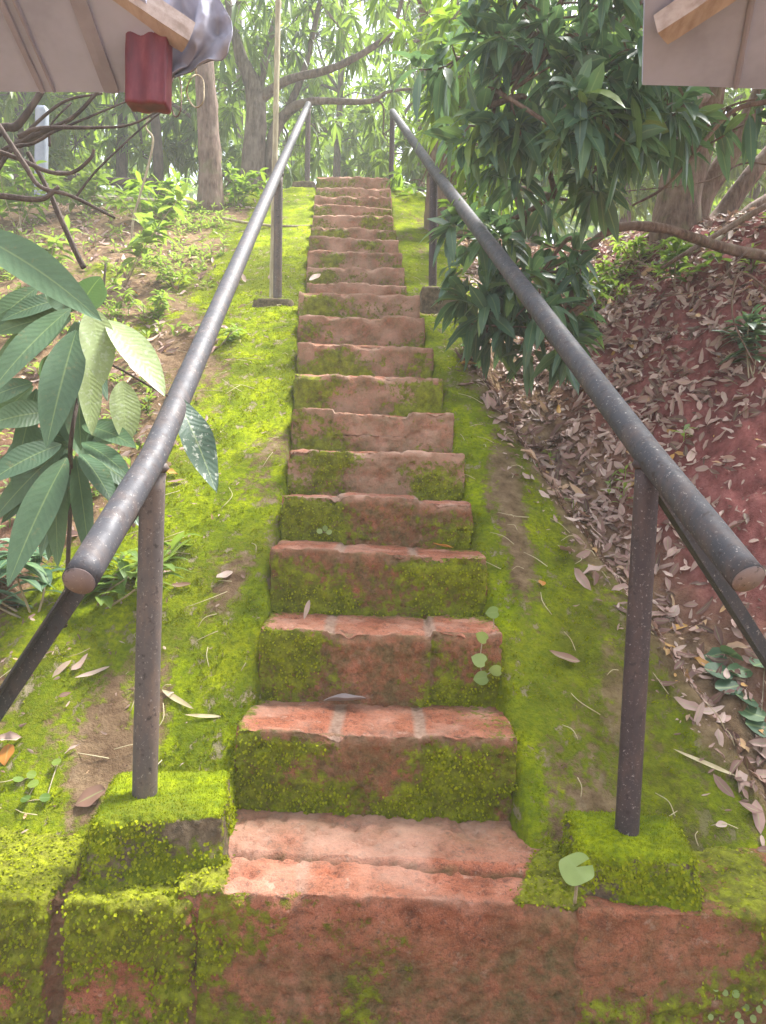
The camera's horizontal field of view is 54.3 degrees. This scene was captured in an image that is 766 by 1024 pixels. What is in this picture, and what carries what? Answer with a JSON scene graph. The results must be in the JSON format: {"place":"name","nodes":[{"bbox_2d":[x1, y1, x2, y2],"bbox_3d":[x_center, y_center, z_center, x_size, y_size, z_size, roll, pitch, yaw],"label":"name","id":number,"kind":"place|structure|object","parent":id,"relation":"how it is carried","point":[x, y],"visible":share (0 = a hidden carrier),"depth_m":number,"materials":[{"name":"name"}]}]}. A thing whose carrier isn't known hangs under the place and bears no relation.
{"place":"outdoors","nodes":[
{"label":"outdoors","id":0,"kind":"place"},
{"bbox_2d":[0,0,232,113],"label":"roof eave","id":1,"kind":"object","parent":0,"point":[141,54],"visible":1,"depth_m":1.55,"materials":[{"name":"beige wood"}]},
{"bbox_2d":[171,77,181,117],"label":"hanging vine","id":2,"kind":"object","parent":1,"relation":"hanging from","point":[181,100],"visible":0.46,"depth_m":1.71,"materials":[{"name":"brown plant"}]},
{"bbox_2d":[186,68,204,107],"bbox_3d":[-0.427,-1.004,1.708,0.048,0.163,0.044,2,3,0],"label":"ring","id":3,"kind":"object","parent":1,"relation":"hanging from","point":[195,74],"visible":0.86,"depth_m":1.71,"materials":[{"name":"beige metal"}]},
{"bbox_2d":[0,187,765,851],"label":"ground","id":4,"kind":"structure","parent":0,"point":[540,723],"depth_m":3.06,"materials":[{"name":"green plant"}]},
{"bbox_2d":[0,744,14,765],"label":"fallen leaf","id":5,"kind":"object","parent":4,"relation":"on","point":[6,751],"visible":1,"depth_m":2.38,"materials":[{"name":"orange plant"}]},
{"bbox_2d":[0,538,64,617],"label":"leafy plant","id":6,"kind":"object","parent":4,"relation":"on","point":[35,567],"visible":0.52,"depth_m":2.77,"materials":[{"name":"green plant"}]},
{"bbox_2d":[0,160,69,230],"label":"leafy plant","id":7,"kind":"object","parent":4,"relation":"on","point":[6,204],"visible":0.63,"depth_m":7.13,"materials":[{"name":"green plant"}]},
{"bbox_2d":[13,758,60,801],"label":"tiny sprouts","id":8,"kind":"object","parent":4,"relation":"on","point":[43,797],"visible":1,"depth_m":2.29,"materials":[{"name":"green plant"}]},
{"bbox_2d":[34,105,48,195],"bbox_3d":[-3.815,-3.863,8.345,0.110,1.286,0.110,2,3,0],"label":"pale post","id":9,"kind":"object","parent":4,"relation":"on","point":[41,150],"visible":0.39,"depth_m":8.29,"materials":[{"name":"white paint"}]},
{"bbox_2d":[0,92,96,205],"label":"mango tree","id":10,"kind":"object","parent":4,"relation":"on","point":[13,104],"visible":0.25,"depth_m":10.30,"materials":[{"name":"green plant"}]},
{"bbox_2d":[34,215,82,262],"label":"leafy plant","id":11,"kind":"object","parent":4,"relation":"on","point":[51,242],"visible":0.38,"depth_m":5.88,"materials":[{"name":"green plant"}]},
{"bbox_2d":[0,92,173,268],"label":"bare shrub","id":12,"kind":"object","parent":4,"relation":"on","point":[32,134],"visible":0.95,"depth_m":2.92,"materials":[{"name":"brown plant"}]},
{"bbox_2d":[42,161,134,215],"bbox_3d":[-3.080,-3.309,7.712,1.014,0.591,0.508,1,3,-29],"label":"leafy plant","id":13,"kind":"object","parent":4,"relation":"on","point":[91,184],"visible":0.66,"depth_m":7.70,"materials":[{"name":"green plant"}]},
{"bbox_2d":[75,785,105,806],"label":"fallen leaf","id":14,"kind":"object","parent":4,"relation":"on","point":[90,796],"visible":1,"depth_m":2.23,"materials":[{"name":"brown plant"}]},
{"bbox_2d":[75,666,108,677],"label":"fallen leaf","id":15,"kind":"object","parent":4,"relation":"on","point":[93,672],"visible":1,"depth_m":2.60,"materials":[{"name":"beige plant"}]},
{"bbox_2d":[2,91,183,174],"bbox_3d":[-6.588,-8.093,15.869,5.271,8.235,3.168,1,3,-24],"label":"mango tree","id":16,"kind":"object","parent":4,"relation":"on","point":[129,120],"depth_m":16.31,"materials":[{"name":"green plant"}]},
{"bbox_2d":[0,827,195,1023],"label":"retaining wall","id":17,"kind":"structure","parent":4,"relation":"on","point":[121,981],"depth_m":1.85,"materials":[{"name":"green plant"}]},
{"bbox_2d":[56,170,153,185],"bbox_3d":[-3.362,-4.033,9.038,1.168,0.160,0.104,2,3,0],"label":"fence pole","id":18,"kind":"object","parent":4,"relation":"on","point":[120,182],"visible":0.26,"depth_m":9.00,"materials":[{"name":"brown"}]},
{"bbox_2d":[103,264,106,303],"bbox_3d":[-2.074,-1.669,5.558,0.028,0.351,0.021,1,3,-22],"label":"stump stick","id":19,"kind":"object","parent":4,"relation":"on","point":[104,275],"visible":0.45,"depth_m":5.55,"materials":[{"name":"wood"}]},
{"bbox_2d":[0,229,218,627],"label":"mango sapling","id":20,"kind":"object","parent":4,"relation":"on","point":[46,494],"visible":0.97,"depth_m":2.27,"materials":[{"name":"green plant"}]},
{"bbox_2d":[24,73,223,206],"bbox_3d":[-4.106,-6.107,11.020,3.443,5.328,2.570,2,3,0],"label":"mango tree","id":21,"kind":"object","parent":4,"relation":"on","point":[121,158],"visible":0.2,"depth_m":11.25,"materials":[{"name":"green plant"}]},
{"bbox_2d":[0,193,250,528],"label":"undergrowth","id":22,"kind":"object","parent":4,"relation":"on","point":[119,304],"visible":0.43,"depth_m":6.49,"materials":[{"name":"green plant"}]},
{"bbox_2d":[105,273,174,317],"bbox_3d":[-1.572,-1.412,4.902,0.450,0.292,0.412,0,3,-37],"label":"leafy plant","id":23,"kind":"object","parent":4,"relation":"on","point":[158,298],"visible":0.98,"depth_m":4.90,"materials":[{"name":"green plant"}]},
{"bbox_2d":[82,531,199,608],"bbox_3d":[-0.960,0.237,2.901,0.505,0.324,0.592,2,3,0],"label":"leafy plant","id":24,"kind":"object","parent":4,"relation":"on","point":[122,572],"visible":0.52,"depth_m":2.83,"materials":[{"name":"green plant"}]},
{"bbox_2d":[130,113,153,250],"bbox_3d":[-2.109,-3.004,6.647,0.260,1.421,0.024,2,3,0],"label":"dry sapling","id":25,"kind":"object","parent":4,"relation":"on","point":[141,190],"visible":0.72,"depth_m":6.64,"materials":[{"name":"beige wood"}]},
{"bbox_2d":[94,168,193,219],"bbox_3d":[-2.375,-3.103,7.427,0.857,0.604,0.803,4,3,40],"label":"leafy plant","id":26,"kind":"object","parent":4,"relation":"on","point":[132,190],"visible":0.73,"depth_m":7.39,"materials":[{"name":"green plant"}]},
{"bbox_2d":[0,193,295,752],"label":"leaf litter","id":27,"kind":"object","parent":4,"relation":"on","point":[10,735],"visible":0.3,"depth_m":5.07,"materials":[{"name":"plant"}]},
{"bbox_2d":[0,101,311,798],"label":"handrail","id":28,"kind":"object","parent":4,"relation":"on","point":[140,491],"visible":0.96,"depth_m":2.04,"materials":[{"name":"metal"}]},
{"bbox_2d":[117,182,196,286],"bbox_3d":[-1.818,-2.135,5.808,0.705,0.806,0.465,4,3,38],"label":"leafy plant","id":29,"kind":"object","parent":4,"relation":"on","point":[149,235],"visible":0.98,"depth_m":5.80,"materials":[{"name":"green plant"}]},
{"bbox_2d":[84,770,234,887],"bbox_3d":[-0.610,0.886,2.090,0.384,0.250,0.378,2,3,-10],"label":"post footing","id":30,"kind":"object","parent":4,"relation":"on","point":[185,837],"visible":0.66,"depth_m":1.94,"materials":[{"name":"plant"}]},
{"bbox_2d":[91,195,228,205],"bbox_3d":[-2.125,-3.519,8.458,2.476,0.111,0.073,2,3,0],"label":"fence pole","id":31,"kind":"object","parent":4,"relation":"on","point":[146,199],"visible":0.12,"depth_m":8.43,"materials":[{"name":"brown wood"}]},
{"bbox_2d":[142,255,201,287],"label":"leafy plant","id":32,"kind":"object","parent":4,"relation":"on","point":[164,271],"visible":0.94,"depth_m":5.91,"materials":[{"name":"green plant"}]},
{"bbox_2d":[162,689,192,708],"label":"fallen leaf","id":33,"kind":"object","parent":4,"relation":"on","point":[175,698],"visible":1,"depth_m":2.48,"materials":[{"name":"plant"}]},
{"bbox_2d":[171,582,190,586],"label":"fallen leaf","id":34,"kind":"object","parent":4,"relation":"on","point":[181,584],"visible":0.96,"depth_m":2.88,"materials":[{"name":"beige plant"}]},
{"bbox_2d":[186,714,220,717],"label":"fallen leaf","id":35,"kind":"object","parent":4,"relation":"on","point":[204,715],"visible":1,"depth_m":2.43,"materials":[{"name":"plant"}]},
{"bbox_2d":[179,323,246,345],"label":"leafy plant","id":36,"kind":"object","parent":4,"relation":"on","point":[237,332],"visible":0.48,"depth_m":4.64,"materials":[{"name":"green plant"}]},
{"bbox_2d":[150,0,281,205],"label":"mango tree","id":37,"kind":"object","parent":4,"relation":"on","point":[190,162],"visible":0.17,"depth_m":11.22,"materials":[{"name":"green plant"}]},
{"bbox_2d":[216,571,232,577],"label":"fallen leaf","id":38,"kind":"object","parent":4,"relation":"on","point":[224,574],"visible":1,"depth_m":2.91,"materials":[{"name":"beige plant"}]},
{"bbox_2d":[194,0,258,212],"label":"mango tree","id":39,"kind":"object","parent":4,"relation":"on","point":[210,191],"visible":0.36,"depth_m":7.94,"materials":[{"name":"brown plant"}]},
{"bbox_2d":[223,163,268,205],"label":"leafy plant","id":40,"kind":"object","parent":4,"relation":"on","point":[239,183],"visible":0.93,"depth_m":8.16,"materials":[{"name":"green plant"}]},
{"bbox_2d":[159,0,353,188],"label":"mango tree","id":41,"kind":"object","parent":4,"relation":"on","point":[281,143],"visible":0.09,"depth_m":16.63,"materials":[{"name":"green plant"}]},
{"bbox_2d":[222,217,311,226],"bbox_3d":[-1.135,-2.832,7.335,0.878,0.063,0.029,2,3,-7],"label":"dry stick","id":42,"kind":"object","parent":4,"relation":"on","point":[241,221],"visible":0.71,"depth_m":7.30,"materials":[{"name":"brown wood"}]},
{"bbox_2d":[252,297,293,307],"bbox_3d":[-0.803,-1.372,5.507,0.335,0.379,0.333,2,3,0],"label":"post footing","id":43,"kind":"object","parent":4,"relation":"on","point":[262,301],"visible":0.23,"depth_m":5.36,"materials":[{"name":"concrete"}]},
{"bbox_2d":[269,0,280,297],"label":"bamboo pole","id":44,"kind":"object","parent":4,"relation":"on","point":[276,81],"visible":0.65,"depth_m":5.69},
{"bbox_2d":[172,0,432,189],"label":"mango tree","id":45,"kind":"object","parent":4,"relation":"on","point":[256,148],"visible":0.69,"depth_m":9.92,"materials":[{"name":"green plant"}]},
{"bbox_2d":[292,181,315,188],"bbox_3d":[-0.948,-3.711,8.999,0.365,0.469,0.343,2,3,0],"label":"post footing","id":46,"kind":"object","parent":4,"relation":"on","point":[309,184],"visible":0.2,"depth_m":8.86,"materials":[{"name":"concrete"}]},
{"bbox_2d":[242,0,417,177],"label":"mango tree","id":47,"kind":"object","parent":4,"relation":"on","point":[338,160],"visible":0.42,"depth_m":14.77,"materials":[{"name":"green plant"}]},
{"bbox_2d":[0,263,737,845],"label":"dry straw","id":48,"kind":"object","parent":4,"relation":"on","point":[252,543],"visible":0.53,"depth_m":2.85,"materials":[{"name":"beige plant"}]},
{"bbox_2d":[168,176,584,1023],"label":"staircase","id":49,"kind":"structure","parent":4,"relation":"on","point":[360,914],"depth_m":2.29,"materials":[{"name":"red brick"}]},
{"bbox_2d":[304,600,309,618],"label":"fallen leaf","id":50,"kind":"object","parent":49,"relation":"on","point":[306,608],"visible":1,"depth_m":2.67,"materials":[{"name":"beige plant"}]},
{"bbox_2d":[309,274,320,279],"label":"fallen leaf","id":51,"kind":"object","parent":49,"relation":"on","point":[313,276],"visible":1,"depth_m":5.69,"materials":[{"name":"white plant"}]},
{"bbox_2d":[317,526,331,534],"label":"tiny sprouts","id":52,"kind":"object","parent":49,"relation":"on","point":[325,528],"visible":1,"depth_m":3.17,"materials":[{"name":"green plant"}]},
{"bbox_2d":[324,693,365,700],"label":"fallen leaf","id":53,"kind":"object","parent":49,"relation":"on","point":[343,697],"visible":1,"depth_m":2.53,"materials":[{"name":"grey plant"}]},
{"bbox_2d":[0,449,765,1023],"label":"moss","id":54,"kind":"object","parent":49,"relation":"attached to","point":[226,861],"depth_m":1.92,"materials":[{"name":"green plant"}]},
{"bbox_2d":[434,543,453,547],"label":"fallen leaf","id":55,"kind":"object","parent":49,"relation":"on","point":[444,545],"visible":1,"depth_m":3.00,"materials":[{"name":"brown plant"}]},
{"bbox_2d":[471,606,501,684],"bbox_3d":[0.359,0.467,2.628,0.109,0.251,0.155,2,3,0],"label":"heart leaf vine","id":56,"kind":"object","parent":49,"relation":"attached to","point":[479,660],"visible":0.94,"depth_m":2.57,"materials":[{"name":"green plant"}]},
{"bbox_2d":[0,208,765,863],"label":"moss","id":57,"kind":"object","parent":4,"relation":"on","point":[570,812],"visible":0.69,"depth_m":2.71,"materials":[{"name":"green plant"}]},
{"bbox_2d":[0,212,765,837],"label":"leaf debris","id":58,"kind":"object","parent":4,"relation":"on","point":[544,510],"visible":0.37,"depth_m":3.46,"materials":[{"name":"brown plant"}]},
{"bbox_2d":[8,77,765,241],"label":"woods","id":59,"kind":"object","parent":4,"relation":"on","point":[592,231],"depth_m":24.72,"materials":[{"name":"green plant"}]},
{"bbox_2d":[357,0,519,192],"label":"mango tree","id":60,"kind":"object","parent":4,"relation":"on","point":[414,173],"visible":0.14,"depth_m":13.73,"materials":[{"name":"green plant"}]},
{"bbox_2d":[420,286,457,317],"bbox_3d":[0.413,-1.470,5.562,0.329,0.373,0.318,2,3,0],"label":"post footing","id":61,"kind":"object","parent":4,"relation":"on","point":[429,295],"visible":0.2,"depth_m":5.42,"materials":[{"name":"concrete"}]},
{"bbox_2d":[348,0,537,237],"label":"mango tree","id":62,"kind":"object","parent":4,"relation":"on","point":[441,21],"visible":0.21,"depth_m":6.51,"materials":[{"name":"green plant"}]},
{"bbox_2d":[360,4,611,188],"bbox_3d":[2.574,-8.787,17.697,6.599,9.886,3.462,2,3,7],"label":"mango tree","id":63,"kind":"object","parent":4,"relation":"on","point":[402,106],"visible":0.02,"depth_m":18.35,"materials":[{"name":"green plant"}]},
{"bbox_2d":[549,650,579,661],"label":"fallen leaf","id":64,"kind":"object","parent":4,"relation":"on","point":[567,657],"visible":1,"depth_m":2.65,"materials":[{"name":"beige plant"}]},
{"bbox_2d":[477,0,657,246],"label":"mango tree","id":65,"kind":"object","parent":4,"relation":"on","point":[643,206],"visible":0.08,"depth_m":10.80,"materials":[{"name":"green plant"}]},
{"bbox_2d":[388,0,765,396],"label":"mango tree","id":66,"kind":"object","parent":4,"relation":"on","point":[615,115],"visible":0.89,"depth_m":3.94,"materials":[{"name":"green plant"}]},
{"bbox_2d":[389,108,765,836],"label":"handrail","id":67,"kind":"object","parent":4,"relation":"on","point":[725,560],"visible":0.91,"depth_m":1.98,"materials":[{"name":"metal"}]},
{"bbox_2d":[584,251,630,311],"bbox_3d":[1.523,-1.530,5.178,0.450,0.401,0.560,2,3,0],"label":"leafy plant","id":68,"kind":"object","parent":4,"relation":"on","point":[601,286],"visible":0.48,"depth_m":5.13,"materials":[{"name":"green plant"}]},
{"bbox_2d":[455,207,765,852],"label":"leaf litter","id":69,"kind":"object","parent":4,"relation":"on","point":[559,467],"visible":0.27,"depth_m":4.14,"materials":[{"name":"brown plant"}]},
{"bbox_2d":[587,255,644,288],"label":"leafy plant","id":70,"kind":"object","parent":4,"relation":"on","point":[601,268],"visible":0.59,"depth_m":5.42,"materials":[{"name":"green plant"}]},
{"bbox_2d":[547,0,715,233],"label":"mango tree","id":71,"kind":"object","parent":4,"relation":"on","point":[623,219],"visible":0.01,"depth_m":10.75,"materials":[{"name":"green plant"}]},
{"bbox_2d":[562,811,701,911],"bbox_3d":[0.653,0.953,2.011,0.351,0.210,0.313,2,3,0],"label":"post footing","id":72,"kind":"object","parent":4,"relation":"on","point":[605,890],"visible":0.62,"depth_m":1.90,"materials":[{"name":"plant"}]},
{"bbox_2d":[609,232,673,264],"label":"leafy plant","id":73,"kind":"object","parent":4,"relation":"on","point":[634,244],"visible":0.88,"depth_m":5.55,"materials":[{"name":"green plant"}]},
{"bbox_2d":[520,212,765,512],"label":"undergrowth","id":74,"kind":"object","parent":4,"relation":"on","point":[621,286],"visible":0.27,"depth_m":5.00,"materials":[{"name":"green plant"}]},
{"bbox_2d":[573,846,765,1023],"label":"retaining wall","id":75,"kind":"structure","parent":4,"relation":"on","point":[643,963],"depth_m":1.85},
{"bbox_2d":[559,852,593,903],"bbox_3d":[0.458,0.881,1.763,0.083,0.140,0.066,0,3,-40],"label":"round leaf sprout","id":76,"kind":"object","parent":75,"relation":"on","point":[572,873],"visible":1,"depth_m":1.76,"materials":[{"name":"green plant"}]},
{"bbox_2d":[708,989,765,1023],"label":"round leaf creeper","id":77,"kind":"object","parent":75,"relation":"attached to","point":[753,1018],"visible":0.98,"depth_m":1.84,"materials":[{"name":"green plant"}]},
{"bbox_2d":[653,237,731,288],"bbox_3d":[2.033,-1.633,4.895,0.555,0.368,0.324,2,3,0],"label":"leafy plant","id":78,"kind":"object","parent":4,"relation":"on","point":[677,247],"visible":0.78,"depth_m":4.90,"materials":[{"name":"green plant"}]},
{"bbox_2d":[634,99,765,211],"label":"mango tree","id":79,"kind":"object","parent":4,"relation":"on","point":[729,180],"depth_m":16.47,"materials":[{"name":"green plant"}]},
{"bbox_2d":[674,749,734,775],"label":"fallen leaf","id":80,"kind":"object","parent":4,"relation":"on","point":[711,765],"visible":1,"depth_m":2.37,"materials":[{"name":"plant"}]},
{"bbox_2d":[716,821,726,826],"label":"fallen leaf","id":81,"kind":"object","parent":4,"relation":"on","point":[719,824],"visible":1,"depth_m":2.22,"materials":[{"name":"beige plant"}]},
{"bbox_2d":[704,645,765,737],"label":"round leaf creeper","id":82,"kind":"object","parent":4,"relation":"on","point":[754,717],"visible":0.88,"depth_m":2.90,"materials":[{"name":"green plant"}]},
{"bbox_2d":[711,87,765,211],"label":"mango tree","id":83,"kind":"object","parent":4,"relation":"on","point":[757,190],"visible":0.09,"depth_m":11.06,"materials":[{"name":"brown plant"}]},
{"bbox_2d":[711,304,765,378],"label":"leafy plant","id":84,"kind":"object","parent":4,"relation":"on","point":[754,323],"visible":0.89,"depth_m":4.13,"materials":[{"name":"green plant"}]},
{"bbox_2d":[78,0,763,243],"label":"sky","id":85,"kind":"structure","parent":0,"point":[353,83],"materials":[{"name":"white"}]},
{"bbox_2d":[641,0,765,89],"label":"roof eave","id":86,"kind":"object","parent":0,"point":[712,43],"visible":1,"depth_m":1.43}
]}

